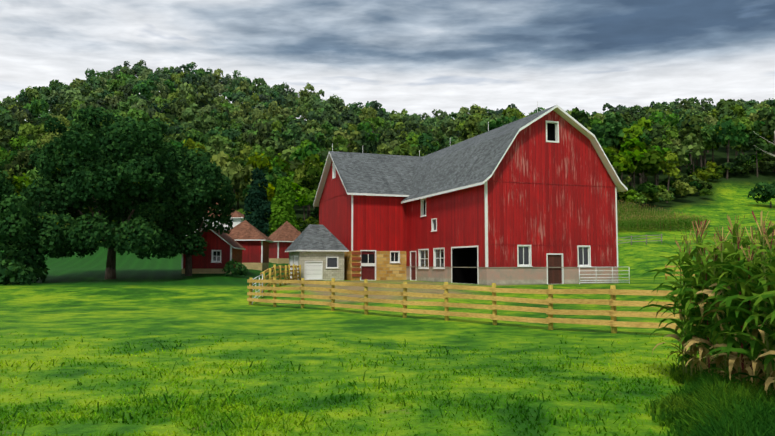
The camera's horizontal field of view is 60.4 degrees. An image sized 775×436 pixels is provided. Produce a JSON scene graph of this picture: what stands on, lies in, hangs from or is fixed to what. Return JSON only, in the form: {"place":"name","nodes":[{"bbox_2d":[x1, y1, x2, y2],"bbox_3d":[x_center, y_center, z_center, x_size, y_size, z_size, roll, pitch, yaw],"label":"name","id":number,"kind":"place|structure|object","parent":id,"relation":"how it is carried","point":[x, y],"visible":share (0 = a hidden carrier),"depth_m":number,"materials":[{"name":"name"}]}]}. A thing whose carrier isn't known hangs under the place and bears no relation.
{"place":"outdoors","nodes":[
{"label":"outdoors","id":0,"kind":"place"},
{"bbox_2d":[0,94,774,435],"bbox_3d":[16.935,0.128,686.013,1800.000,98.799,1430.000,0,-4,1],"label":"ground","id":1,"kind":"structure","parent":0,"point":[72,298],"depth_m":18.85,"materials":[{"name":"green plant"}]},
{"bbox_2d":[0,168,34,228],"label":"tree","id":2,"kind":"object","parent":1,"relation":"on","point":[7,187],"visible":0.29,"depth_m":52.83,"materials":[{"name":"green plant"}]},
{"bbox_2d":[0,258,36,284],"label":"yard bush","id":3,"kind":"object","parent":1,"relation":"on","point":[23,272],"visible":0.98,"depth_m":47.54,"materials":[{"name":"green plant"}]},
{"bbox_2d":[0,251,49,282],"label":"yard bush","id":4,"kind":"object","parent":1,"relation":"on","point":[39,273],"visible":0.27,"depth_m":52.53,"materials":[{"name":"green plant"}]},
{"bbox_2d":[0,193,63,283],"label":"tree","id":5,"kind":"object","parent":1,"relation":"on","point":[23,232],"visible":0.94,"depth_m":50.64,"materials":[{"name":"green plant"}]},
{"bbox_2d":[18,105,221,279],"bbox_3d":[-23.765,-1.940,58.360,17.878,15.129,15.845,0,-4,1],"label":"maple tree","id":6,"kind":"object","parent":1,"relation":"on","point":[146,155],"visible":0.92,"depth_m":54.62,"materials":[{"name":"green plant"}]},
{"bbox_2d":[133,168,236,275],"bbox_3d":[-18.463,0.299,61.895,8.999,10.705,10.118,0,-4,1],"label":"maple tree","id":7,"kind":"object","parent":1,"relation":"on","point":[222,208],"visible":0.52,"depth_m":60.80,"materials":[{"name":"green plant"}]},
{"bbox_2d":[180,225,245,273],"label":"shed","id":8,"kind":"structure","parent":1,"relation":"on","point":[223,249],"depth_m":64.04,"materials":[{"name":"red wood"}]},
{"bbox_2d":[186,203,243,235],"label":"farm house","id":9,"kind":"structure","parent":1,"relation":"on","point":[237,217],"depth_m":118.60,"materials":[{"name":"white paint"}]},
{"bbox_2d":[222,259,247,276],"bbox_3d":[-14.161,4.627,61.832,2.415,1.704,2.037,0,-4,1],"label":"bush","id":10,"kind":"object","parent":1,"relation":"on","point":[234,270],"visible":1,"depth_m":61.46,"materials":[{"name":"green plant"}]},
{"bbox_2d":[226,220,272,270],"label":"shed","id":11,"kind":"structure","parent":1,"relation":"on","point":[252,240],"depth_m":76.07,"materials":[{"name":"red wood"}]},
{"bbox_2d":[243,168,271,235],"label":"cedar tree","id":12,"kind":"object","parent":1,"relation":"on","point":[257,201],"visible":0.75,"depth_m":109.56,"materials":[{"name":"green plant"}]},
{"bbox_2d":[265,176,299,236],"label":"cedar tree","id":13,"kind":"object","parent":1,"relation":"on","point":[279,213],"visible":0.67,"depth_m":110.18,"materials":[{"name":"green plant"}]},
{"bbox_2d":[268,221,300,263],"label":"shed","id":14,"kind":"structure","parent":1,"relation":"on","point":[285,235],"depth_m":96.82,"materials":[{"name":"red wood"}]},
{"bbox_2d":[285,224,348,280],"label":"milk house","id":15,"kind":"structure","parent":1,"relation":"on","point":[316,252],"depth_m":60.38,"materials":[{"name":"white paint"}]},
{"bbox_2d":[0,60,774,230],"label":"hill forest","id":16,"kind":"object","parent":1,"relation":"on","point":[654,139],"visible":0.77,"depth_m":227.54,"materials":[{"name":"green plant"}]},
{"bbox_2d":[247,264,710,333],"bbox_3d":[-1.571,3.696,34.462,9.943,2.571,49.557,2,-4,-25],"label":"fence","id":17,"kind":"object","parent":1,"relation":"on","point":[612,302],"visible":0.85,"depth_m":24.46,"materials":[{"name":"brown wood"}]},
{"bbox_2d":[252,274,262,304],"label":"corner gate","id":18,"kind":"structure","parent":17,"relation":"attached to","point":[259,285],"depth_m":37.52,"materials":[{"name":"white metal"}]},
{"bbox_2d":[579,267,629,283],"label":"metal gate","id":19,"kind":"structure","parent":1,"relation":"on","point":[612,274],"depth_m":50.25,"materials":[{"name":"white metal"}]},
{"bbox_2d":[618,234,661,244],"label":"slope fence posts","id":20,"kind":"object","parent":1,"relation":"on","point":[631,236],"visible":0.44,"depth_m":98.97,"materials":[{"name":"grey wood"}]},
{"bbox_2d":[617,200,711,231],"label":"corn plants","id":21,"kind":"object","parent":1,"relation":"on","point":[647,220],"visible":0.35,"depth_m":118.06,"materials":[{"name":"green plant"}]},
{"bbox_2d":[665,265,694,279],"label":"paddock fence posts","id":22,"kind":"object","parent":1,"relation":"on","point":[666,275],"visible":0.15,"depth_m":64.34,"materials":[{"name":"brown wood"}]},
{"bbox_2d":[636,210,774,394],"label":"corn plants","id":23,"kind":"object","parent":1,"relation":"on","point":[732,319],"visible":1,"depth_m":10.49,"materials":[{"name":"green plant"}]},
{"bbox_2d":[643,353,774,435],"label":"margin grass","id":24,"kind":"structure","parent":1,"relation":"on","point":[715,403],"depth_m":8.63,"materials":[{"name":"green plant"}]},
{"bbox_2d":[748,182,774,207],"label":"bush","id":25,"kind":"object","parent":1,"relation":"on","point":[768,190],"visible":1,"depth_m":148.91,"materials":[{"name":"green plant"}]},
{"bbox_2d":[0,0,774,120],"label":"sky","id":26,"kind":"structure","parent":0,"point":[416,56],"materials":[{"name":"grey"}]},
{"bbox_2d":[313,102,627,284],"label":"barn","id":27,"kind":"structure","parent":0,"point":[530,199],"depth_m":51.53,"materials":[{"name":"red wood"}]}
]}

